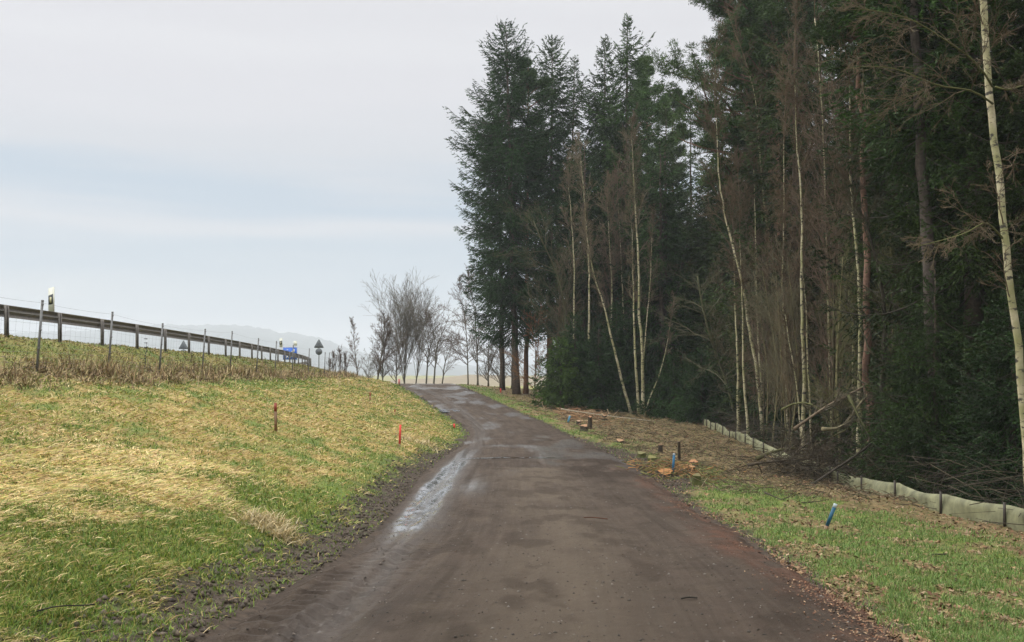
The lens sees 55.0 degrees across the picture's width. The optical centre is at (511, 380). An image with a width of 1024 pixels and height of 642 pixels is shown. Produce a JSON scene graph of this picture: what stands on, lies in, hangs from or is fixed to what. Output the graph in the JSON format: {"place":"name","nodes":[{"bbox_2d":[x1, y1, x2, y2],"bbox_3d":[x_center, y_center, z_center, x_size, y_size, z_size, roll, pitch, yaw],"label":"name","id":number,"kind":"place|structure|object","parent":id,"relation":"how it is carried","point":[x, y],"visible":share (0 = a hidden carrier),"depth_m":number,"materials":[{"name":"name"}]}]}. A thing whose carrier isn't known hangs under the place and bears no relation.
{"place":"outdoors","nodes":[
{"label":"outdoors","id":0,"kind":"place"},
{"bbox_2d":[2,324,545,375],"bbox_3d":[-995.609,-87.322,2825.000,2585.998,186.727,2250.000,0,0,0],"label":"hills","id":1,"kind":"structure","parent":0,"point":[304,342],"depth_m":2615.39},
{"bbox_2d":[391,374,545,385],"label":"field","id":2,"kind":"structure","parent":0,"point":[462,379],"depth_m":388.40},
{"bbox_2d":[0,0,1022,366],"label":"sky","id":3,"kind":"structure","parent":0,"point":[253,163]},
{"bbox_2d":[0,333,1023,641],"bbox_3d":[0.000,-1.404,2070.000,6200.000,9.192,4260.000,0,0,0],"label":"ground","id":4,"kind":"structure","parent":0,"point":[252,577],"depth_m":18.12,"materials":[{"name":"green plant"}]},
{"bbox_2d":[0,304,310,365],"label":"guard rail","id":5,"kind":"object","parent":4,"relation":"on","point":[66,320],"visible":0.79,"depth_m":32.06,"materials":[{"name":"metal"}]},
{"bbox_2d":[0,297,346,373],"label":"wire fence","id":6,"kind":"object","parent":4,"relation":"on","point":[41,329],"visible":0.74,"depth_m":29.20,"materials":[{"name":"grey metal"}]},
{"bbox_2d":[0,344,366,396],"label":"weeds","id":7,"kind":"object","parent":4,"relation":"on","point":[112,373],"visible":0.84,"depth_m":25.87,"materials":[{"name":"beige plant"}]},
{"bbox_2d":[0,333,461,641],"bbox_3d":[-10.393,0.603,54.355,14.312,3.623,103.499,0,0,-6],"label":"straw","id":8,"kind":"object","parent":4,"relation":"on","point":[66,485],"visible":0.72,"depth_m":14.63,"materials":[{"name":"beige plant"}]},
{"bbox_2d":[223,428,451,545],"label":"straw tufts","id":9,"kind":"object","parent":4,"relation":"on","point":[265,522],"visible":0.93,"depth_m":11.43,"materials":[{"name":"beige plant"}]},
{"bbox_2d":[0,439,691,641],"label":"mud","id":10,"kind":"structure","parent":4,"relation":"on","point":[195,623],"depth_m":9.15,"materials":[{"name":"brown soil"}]},
{"bbox_2d":[369,311,397,378],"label":"bare tree","id":11,"kind":"object","parent":4,"relation":"on","point":[382,349],"visible":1,"depth_m":95.95,"materials":[{"name":"brown plant"}]},
{"bbox_2d":[362,268,438,383],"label":"bare tree","id":12,"kind":"object","parent":4,"relation":"on","point":[406,314],"visible":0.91,"depth_m":99.62,"materials":[{"name":"grey plant"}]},
{"bbox_2d":[393,278,449,383],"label":"bare tree","id":13,"kind":"object","parent":4,"relation":"on","point":[418,362],"visible":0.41,"depth_m":101.82,"materials":[{"name":"brown plant"}]},
{"bbox_2d":[430,276,495,383],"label":"bare tree","id":14,"kind":"object","parent":4,"relation":"on","point":[455,337],"visible":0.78,"depth_m":93.89,"materials":[{"name":"brown plant"}]},
{"bbox_2d":[457,263,486,384],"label":"bare tree","id":15,"kind":"object","parent":4,"relation":"on","point":[468,344],"visible":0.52,"depth_m":89.76,"materials":[{"name":"brown plant"}]},
{"bbox_2d":[455,67,538,389],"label":"spruce tree","id":16,"kind":"object","parent":4,"relation":"on","point":[502,359],"visible":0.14,"depth_m":76.81,"materials":[{"name":"green plant"}]},
{"bbox_2d":[443,18,574,393],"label":"spruce tree","id":17,"kind":"object","parent":4,"relation":"on","point":[500,289],"visible":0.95,"depth_m":71.25,"materials":[{"name":"green plant"}]},
{"bbox_2d":[503,56,556,393],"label":"pine tree","id":18,"kind":"object","parent":4,"relation":"on","point":[544,82],"visible":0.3,"depth_m":74.42,"materials":[{"name":"green plant"}]},
{"bbox_2d":[503,303,556,396],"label":"bare tree","id":19,"kind":"object","parent":4,"relation":"on","point":[536,357],"visible":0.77,"depth_m":69.91,"materials":[{"name":"brown plant"}]},
{"bbox_2d":[493,199,601,345],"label":"bare tree","id":20,"kind":"object","parent":4,"relation":"on","point":[559,289],"visible":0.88,"depth_m":65.99,"materials":[{"name":"brown plant"}]},
{"bbox_2d":[508,34,594,378],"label":"spruce tree","id":21,"kind":"object","parent":4,"relation":"on","point":[560,101],"visible":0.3,"depth_m":76.33,"materials":[{"name":"green plant"}]},
{"bbox_2d":[527,336,597,409],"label":"young spruce","id":22,"kind":"object","parent":4,"relation":"on","point":[547,395],"visible":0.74,"depth_m":61.01,"materials":[{"name":"green plant"}]},
{"bbox_2d":[558,156,586,339],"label":"birch tree","id":23,"kind":"object","parent":4,"relation":"on","point":[568,179],"visible":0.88,"depth_m":65.04,"materials":[{"name":"brown plant"}]},
{"bbox_2d":[531,311,617,411],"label":"young spruce","id":24,"kind":"object","parent":4,"relation":"on","point":[579,347],"visible":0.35,"depth_m":62.00,"materials":[{"name":"green plant"}]},
{"bbox_2d":[525,401,632,426],"bbox_3d":[3.617,1.866,56.460,5.870,1.413,19.106,0,0,0],"label":"pale brushwood","id":25,"kind":"object","parent":4,"relation":"on","point":[571,413],"visible":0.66,"depth_m":55.87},
{"bbox_2d":[535,132,631,387],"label":"spruce tree","id":26,"kind":"object","parent":4,"relation":"on","point":[583,292],"visible":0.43,"depth_m":69.45,"materials":[{"name":"green plant"}]},
{"bbox_2d":[565,131,610,376],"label":"birch tree","id":27,"kind":"object","parent":4,"relation":"on","point":[578,157],"visible":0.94,"depth_m":64.00,"materials":[{"name":"brown plant"}]},
{"bbox_2d":[564,33,635,343],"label":"spruce tree","id":28,"kind":"object","parent":4,"relation":"on","point":[595,108],"visible":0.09,"depth_m":74.53,"materials":[{"name":"green plant"}]},
{"bbox_2d":[562,321,640,412],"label":"young spruce","id":29,"kind":"object","parent":4,"relation":"on","point":[606,402],"visible":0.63,"depth_m":61.52,"materials":[{"name":"green plant"}]},
{"bbox_2d":[571,199,632,412],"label":"birch tree","id":30,"kind":"object","parent":4,"relation":"on","point":[589,250],"visible":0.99,"depth_m":60.87,"materials":[{"name":"beige plant"}]},
{"bbox_2d":[586,158,630,362],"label":"bare sapling","id":31,"kind":"object","parent":4,"relation":"on","point":[603,252],"visible":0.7,"depth_m":67.39,"materials":[{"name":"brown plant"}]},
{"bbox_2d":[594,170,625,362],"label":"birch tree","id":32,"kind":"object","parent":4,"relation":"on","point":[607,200],"visible":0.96,"depth_m":66.93,"materials":[{"name":"brown plant"}]},
{"bbox_2d":[581,302,652,410],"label":"young spruce","id":33,"kind":"object","parent":4,"relation":"on","point":[619,334],"visible":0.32,"depth_m":64.54,"materials":[{"name":"green plant"}]},
{"bbox_2d":[604,162,630,348],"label":"birch tree","id":34,"kind":"object","parent":4,"relation":"on","point":[617,239],"visible":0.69,"depth_m":67.91,"materials":[{"name":"brown plant"}]},
{"bbox_2d":[579,13,672,363],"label":"spruce tree","id":35,"kind":"object","parent":4,"relation":"on","point":[614,128],"visible":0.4,"depth_m":72.38,"materials":[{"name":"green plant"}]},
{"bbox_2d":[619,192,642,412],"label":"birch tree","id":36,"kind":"object","parent":4,"relation":"on","point":[633,299],"visible":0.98,"depth_m":60.31,"materials":[{"name":"brown plant"}]},
{"bbox_2d":[610,102,658,414],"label":"birch tree","id":37,"kind":"object","parent":4,"relation":"on","point":[634,135],"visible":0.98,"depth_m":59.99,"materials":[{"name":"brown plant"}]},
{"bbox_2d":[632,203,663,356],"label":"birch tree","id":38,"kind":"object","parent":4,"relation":"on","point":[652,225],"visible":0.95,"depth_m":60.98,"materials":[{"name":"brown plant"}]},
{"bbox_2d":[624,54,678,249],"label":"pine tree","id":39,"kind":"object","parent":4,"relation":"on","point":[647,84],"visible":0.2,"depth_m":83.53,"materials":[{"name":"green plant"}]},
{"bbox_2d":[606,133,709,408],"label":"spruce tree","id":40,"kind":"object","parent":4,"relation":"on","point":[658,346],"visible":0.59,"depth_m":65.41,"materials":[{"name":"green plant"}]},
{"bbox_2d":[620,105,704,350],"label":"spruce tree","id":41,"kind":"object","parent":4,"relation":"on","point":[664,207],"visible":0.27,"depth_m":66.80,"materials":[{"name":"green plant"}]},
{"bbox_2d":[632,353,704,418],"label":"young spruce","id":42,"kind":"object","parent":4,"relation":"on","point":[667,404],"visible":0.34,"depth_m":59.15,"materials":[{"name":"green plant"}]},
{"bbox_2d":[648,88,689,237],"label":"pine tree","id":43,"kind":"object","parent":4,"relation":"on","point":[673,105],"visible":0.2,"depth_m":97.36,"materials":[{"name":"green plant"}]},
{"bbox_2d":[617,454,761,486],"bbox_3d":[4.321,2.315,25.614,3.366,0.587,6.884,0,0,0],"label":"orange brushwood","id":44,"kind":"object","parent":4,"relation":"on","point":[678,471],"visible":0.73,"depth_m":25.01,"materials":[{"name":"brown wood"}]},
{"bbox_2d":[670,92,710,246],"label":"spruce tree","id":45,"kind":"object","parent":4,"relation":"on","point":[691,160],"visible":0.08,"depth_m":91.81,"materials":[{"name":"green plant"}]},
{"bbox_2d":[667,144,740,394],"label":"spruce tree","id":46,"kind":"object","parent":4,"relation":"on","point":[700,243],"visible":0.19,"depth_m":62.92,"materials":[{"name":"green plant"}]},
{"bbox_2d":[636,256,772,429],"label":"bare tree","id":47,"kind":"object","parent":4,"relation":"on","point":[713,346],"visible":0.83,"depth_m":51.66,"materials":[{"name":"brown plant"}]},
{"bbox_2d":[667,348,743,425],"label":"young spruce","id":48,"kind":"object","parent":4,"relation":"on","point":[695,408],"visible":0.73,"depth_m":56.07,"materials":[{"name":"green plant"}]},
{"bbox_2d":[675,100,739,371],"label":"spruce tree","id":49,"kind":"object","parent":4,"relation":"on","point":[699,222],"visible":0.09,"depth_m":65.52,"materials":[{"name":"green plant"}]},
{"bbox_2d":[509,398,926,506],"bbox_3d":[5.226,2.104,43.083,11.673,1.919,46.462,0,0,0],"label":"cut brushwood","id":50,"kind":"object","parent":4,"relation":"on","point":[775,484],"visible":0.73,"depth_m":33.42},
{"bbox_2d":[690,91,756,410],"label":"spruce tree","id":51,"kind":"object","parent":4,"relation":"on","point":[718,259],"visible":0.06,"depth_m":59.45,"materials":[{"name":"green plant"}]},
{"bbox_2d":[636,0,815,264],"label":"pine tree","id":52,"kind":"object","parent":4,"relation":"on","point":[695,73],"visible":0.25,"depth_m":56.10,"materials":[{"name":"green plant"}]},
{"bbox_2d":[691,24,764,433],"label":"birch tree","id":53,"kind":"object","parent":4,"relation":"on","point":[706,118],"visible":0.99,"depth_m":45.07,"materials":[{"name":"beige plant"}]},
{"bbox_2d":[719,151,748,431],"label":"birch tree","id":54,"kind":"object","parent":4,"relation":"on","point":[734,309],"visible":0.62,"depth_m":47.88,"materials":[{"name":"brown plant"}]},
{"bbox_2d":[721,144,754,436],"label":"birch tree","id":55,"kind":"object","parent":4,"relation":"on","point":[736,160],"visible":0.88,"depth_m":44.93,"materials":[{"name":"brown plant"}]},
{"bbox_2d":[467,384,1023,641],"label":"leaves","id":56,"kind":"object","parent":4,"relation":"on","point":[920,638],"visible":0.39,"depth_m":13.13,"materials":[{"name":"plant"}]},
{"bbox_2d":[723,176,770,433],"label":"bare sapling","id":57,"kind":"object","parent":4,"relation":"on","point":[754,391],"visible":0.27,"depth_m":47.44,"materials":[{"name":"brown plant"}]},
{"bbox_2d":[710,0,784,347],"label":"birch tree","id":58,"kind":"object","parent":4,"relation":"on","point":[734,55],"visible":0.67,"depth_m":46.94,"materials":[{"name":"brown plant"}]},
{"bbox_2d":[698,100,804,424],"bbox_3d":[14.098,-7.573,55.754,7.621,21.197,7.550,0,0,-20],"label":"spruce tree","id":59,"kind":"object","parent":4,"relation":"on","point":[726,371],"visible":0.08,"depth_m":55.61,"materials":[{"name":"green plant"}]},
{"bbox_2d":[729,77,779,428],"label":"birch tree","id":60,"kind":"object","parent":4,"relation":"on","point":[755,238],"visible":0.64,"depth_m":46.04,"materials":[{"name":"brown plant"}]},
{"bbox_2d":[730,251,780,440],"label":"bare sapling","id":61,"kind":"object","parent":4,"relation":"on","point":[761,323],"visible":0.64,"depth_m":43.55,"materials":[{"name":"brown plant"}]},
{"bbox_2d":[739,239,780,439],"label":"bare sapling","id":62,"kind":"object","parent":4,"relation":"on","point":[762,360],"visible":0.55,"depth_m":43.56,"materials":[{"name":"brown plant"}]},
{"bbox_2d":[700,0,834,423],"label":"pine tree","id":63,"kind":"object","parent":4,"relation":"on","point":[737,72],"visible":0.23,"depth_m":51.61,"materials":[{"name":"green plant"}]},
{"bbox_2d":[712,0,822,411],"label":"pine tree","id":64,"kind":"object","parent":4,"relation":"on","point":[758,12],"visible":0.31,"depth_m":49.57,"materials":[{"name":"green plant"}]},
{"bbox_2d":[744,248,790,446],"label":"bare sapling","id":65,"kind":"object","parent":4,"relation":"on","point":[775,363],"visible":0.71,"depth_m":41.60,"materials":[{"name":"brown plant"}]},
{"bbox_2d":[706,41,844,429],"bbox_3d":[13.972,-8.042,51.382,7.440,22.173,7.371,0,0,-5],"label":"spruce tree","id":66,"kind":"object","parent":4,"relation":"on","point":[746,336],"visible":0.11,"depth_m":51.39,"materials":[{"name":"green plant"}]},
{"bbox_2d":[640,476,913,641],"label":"needle litter","id":67,"kind":"object","parent":4,"relation":"on","point":[853,607],"visible":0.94,"depth_m":7.82,"materials":[{"name":"brown plant"}]},
{"bbox_2d":[757,224,804,435],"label":"birch tree","id":68,"kind":"object","parent":4,"relation":"on","point":[773,265],"visible":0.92,"depth_m":39.32,"materials":[{"name":"brown plant"}]},
{"bbox_2d":[746,367,820,445],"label":"young spruce","id":69,"kind":"object","parent":4,"relation":"on","point":[779,416],"visible":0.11,"depth_m":43.78,"materials":[{"name":"green plant"}]},
{"bbox_2d":[761,43,808,439],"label":"birch tree","id":70,"kind":"object","parent":4,"relation":"on","point":[784,208],"visible":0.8,"depth_m":41.96,"materials":[{"name":"brown plant"}]},
{"bbox_2d":[754,253,819,446],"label":"bare sapling","id":71,"kind":"object","parent":4,"relation":"on","point":[771,318],"visible":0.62,"depth_m":40.49,"materials":[{"name":"brown plant"}]},
{"bbox_2d":[716,0,859,425],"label":"spruce tree","id":72,"kind":"object","parent":4,"relation":"on","point":[773,123],"visible":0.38,"depth_m":45.22,"materials":[{"name":"green plant"}]},
{"bbox_2d":[748,202,830,434],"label":"bare sapling","id":73,"kind":"object","parent":4,"relation":"on","point":[790,312],"visible":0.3,"depth_m":41.85,"materials":[{"name":"brown plant"}]},
{"bbox_2d":[759,235,822,451],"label":"bare sapling","id":74,"kind":"object","parent":4,"relation":"on","point":[792,304],"visible":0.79,"depth_m":39.22,"materials":[{"name":"brown plant"}]},
{"bbox_2d":[763,242,819,441],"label":"bare sapling","id":75,"kind":"object","parent":4,"relation":"on","point":[786,375],"visible":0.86,"depth_m":39.52,"materials":[{"name":"brown plant"}]},
{"bbox_2d":[747,434,835,474],"bbox_3d":[7.871,2.263,27.536,2.382,1.569,1.406,0,0,30],"label":"fallen bough","id":76,"kind":"object","parent":4,"relation":"on","point":[821,450],"visible":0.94,"depth_m":27.45,"materials":[{"name":"brown wood"}]},
{"bbox_2d":[764,0,837,457],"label":"birch tree","id":77,"kind":"object","parent":4,"relation":"on","point":[792,95],"visible":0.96,"depth_m":35.94,"materials":[{"name":"beige plant"}]},
{"bbox_2d":[780,160,827,448],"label":"birch tree","id":78,"kind":"object","parent":4,"relation":"on","point":[806,298],"visible":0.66,"depth_m":36.94,"materials":[{"name":"beige plant"}]},
{"bbox_2d":[714,445,900,487],"bbox_3d":[8.284,2.477,28.315,5.109,1.317,7.210,0,0,-22],"label":"dark brushwood","id":79,"kind":"object","parent":4,"relation":"on","point":[815,473],"visible":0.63,"depth_m":27.69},
{"bbox_2d":[755,415,856,461],"bbox_3d":[8.701,1.705,28.909,2.760,1.485,1.450,0,0,31],"label":"fallen bough","id":80,"kind":"object","parent":79,"relation":"on","point":[759,457],"visible":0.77,"depth_m":28.82,"materials":[{"name":"brown wood"}]},
{"bbox_2d":[770,0,859,422],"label":"birch tree","id":81,"kind":"object","parent":4,"relation":"on","point":[813,63],"visible":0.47,"depth_m":37.94,"materials":[{"name":"brown plant"}]},
{"bbox_2d":[778,360,851,454],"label":"young spruce","id":82,"kind":"object","parent":4,"relation":"on","point":[814,396],"visible":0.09,"depth_m":39.97,"materials":[{"name":"green plant"}]},
{"bbox_2d":[782,73,872,464],"bbox_3d":[10.977,-4.187,33.970,2.899,14.422,4.182,0,0,8],"label":"bare sapling","id":83,"kind":"object","parent":4,"relation":"on","point":[835,260],"visible":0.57,"depth_m":33.88,"materials":[{"name":"brown plant"}]},
{"bbox_2d":[780,72,881,453],"bbox_3d":[12.052,-4.180,37.054,4.251,14.660,2.946,0,0,44],"label":"bare sapling","id":84,"kind":"object","parent":4,"relation":"on","point":[822,171],"visible":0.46,"depth_m":37.05,"materials":[{"name":"brown plant"}]},
{"bbox_2d":[793,371,879,430],"bbox_3d":[9.155,0.564,27.659,3.037,1.644,1.343,0,0,-42],"label":"fallen bough","id":85,"kind":"object","parent":4,"relation":"on","point":[841,398],"visible":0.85,"depth_m":27.49,"materials":[{"name":"brown wood"}]},
{"bbox_2d":[801,236,872,469],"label":"bare sapling","id":86,"kind":"object","parent":4,"relation":"on","point":[837,357],"visible":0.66,"depth_m":31.95,"materials":[{"name":"brown plant"}]},
{"bbox_2d":[812,0,875,476],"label":"birch tree","id":87,"kind":"object","parent":4,"relation":"on","point":[857,262],"visible":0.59,"depth_m":30.00,"materials":[{"name":"beige plant"}]},
{"bbox_2d":[699,405,1023,524],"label":"bare twigs","id":88,"kind":"object","parent":4,"relation":"on","point":[769,442],"visible":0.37,"depth_m":24.36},
{"bbox_2d":[702,418,1023,531],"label":"barrier fence","id":89,"kind":"object","parent":4,"relation":"on","point":[947,504],"visible":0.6,"depth_m":20.04,"materials":[{"name":"fabric"}]},
{"bbox_2d":[784,2,948,436],"bbox_3d":[15.882,-9.832,43.075,8.639,26.739,8.348,0,0,0],"label":"spruce tree","id":90,"kind":"object","parent":4,"relation":"on","point":[832,193],"visible":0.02,"depth_m":42.95,"materials":[{"name":"green plant"}]},
{"bbox_2d":[831,394,904,482],"bbox_3d":[9.554,1.720,26.301,2.010,2.667,1.208,0,0,27],"label":"fallen bough","id":91,"kind":"object","parent":4,"relation":"on","point":[856,411],"visible":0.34,"depth_m":26.51,"materials":[{"name":"brown wood"}]},
{"bbox_2d":[807,0,929,478],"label":"pine tree","id":92,"kind":"object","parent":4,"relation":"on","point":[837,64],"visible":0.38,"depth_m":29.95,"materials":[{"name":"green plant"}]},
{"bbox_2d":[820,169,937,480],"bbox_3d":[11.148,-1.524,28.544,3.878,9.254,4.117,0,0,0],"label":"bare tree","id":93,"kind":"object","parent":4,"relation":"on","point":[883,306],"visible":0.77,"depth_m":28.34,"materials":[{"name":"brown plant"}]},
{"bbox_2d":[851,215,918,416],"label":"bare sapling","id":94,"kind":"object","parent":4,"relation":"on","point":[891,255],"visible":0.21,"depth_m":30.23,"materials":[{"name":"brown plant"}]},
{"bbox_2d":[808,0,963,438],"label":"spruce tree","id":95,"kind":"object","parent":4,"relation":"on","point":[896,251],"visible":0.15,"depth_m":32.83,"materials":[{"name":"green plant"}]},
{"bbox_2d":[833,326,951,482],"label":"young spruce","id":96,"kind":"object","parent":4,"relation":"on","point":[893,391],"visible":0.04,"depth_m":29.07,"materials":[{"name":"green plant"}]},
{"bbox_2d":[803,0,1023,490],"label":"pine tree","id":97,"kind":"object","parent":4,"relation":"on","point":[918,159],"visible":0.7,"depth_m":26.35,"materials":[{"name":"green plant"}]},
{"bbox_2d":[813,0,1023,489],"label":"spruce tree","id":98,"kind":"object","parent":4,"relation":"on","point":[973,302],"visible":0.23,"depth_m":26.53,"materials":[{"name":"green plant"}]},
{"bbox_2d":[815,0,1023,480],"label":"birch tree","id":99,"kind":"object","parent":4,"relation":"on","point":[986,48],"visible":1,"depth_m":17.57,"materials":[{"name":"brown plant"}]},
{"bbox_2d":[837,266,1004,496],"bbox_3d":[10.887,0.497,25.640,4.636,6.947,4.205,0,0,0],"label":"young spruce","id":100,"kind":"object","parent":4,"relation":"on","point":[937,390],"visible":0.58,"depth_m":25.28,"materials":[{"name":"green plant"}]},
{"bbox_2d":[844,0,1023,406],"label":"spruce tree","id":101,"kind":"object","parent":4,"relation":"on","point":[893,202],"visible":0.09,"depth_m":28.10,"materials":[{"name":"green plant"}]},
{"bbox_2d":[878,0,1023,488],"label":"spruce tree","id":102,"kind":"object","parent":4,"relation":"on","point":[1005,119],"visible":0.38,"depth_m":24.95,"materials":[{"name":"green plant"}]},
{"bbox_2d":[895,218,1019,490],"bbox_3d":[12.833,-0.254,27.503,4.914,9.564,4.367,0,0,-30],"label":"young spruce","id":103,"kind":"object","parent":4,"relation":"on","point":[959,313],"visible":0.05,"depth_m":27.19,"materials":[{"name":"green plant"}]},
{"bbox_2d":[904,285,1023,505],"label":"young spruce","id":104,"kind":"object","parent":4,"relation":"on","point":[988,412],"visible":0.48,"depth_m":21.97,"materials":[{"name":"green plant"}]},
{"bbox_2d":[947,276,1023,508],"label":"young spruce","id":105,"kind":"object","parent":4,"relation":"on","point":[1013,467],"visible":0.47,"depth_m":20.96,"materials":[{"name":"green plant"}]},
{"bbox_2d":[206,383,895,641],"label":"road","id":106,"kind":"structure","parent":0,"point":[483,420],"depth_m":9.39,"materials":[{"name":"grey gravel"}]},
{"bbox_2d":[456,384,1023,641],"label":"verge grass","id":107,"kind":"structure","parent":0,"point":[1016,634],"depth_m":10.99,"materials":[{"name":"green plant"}]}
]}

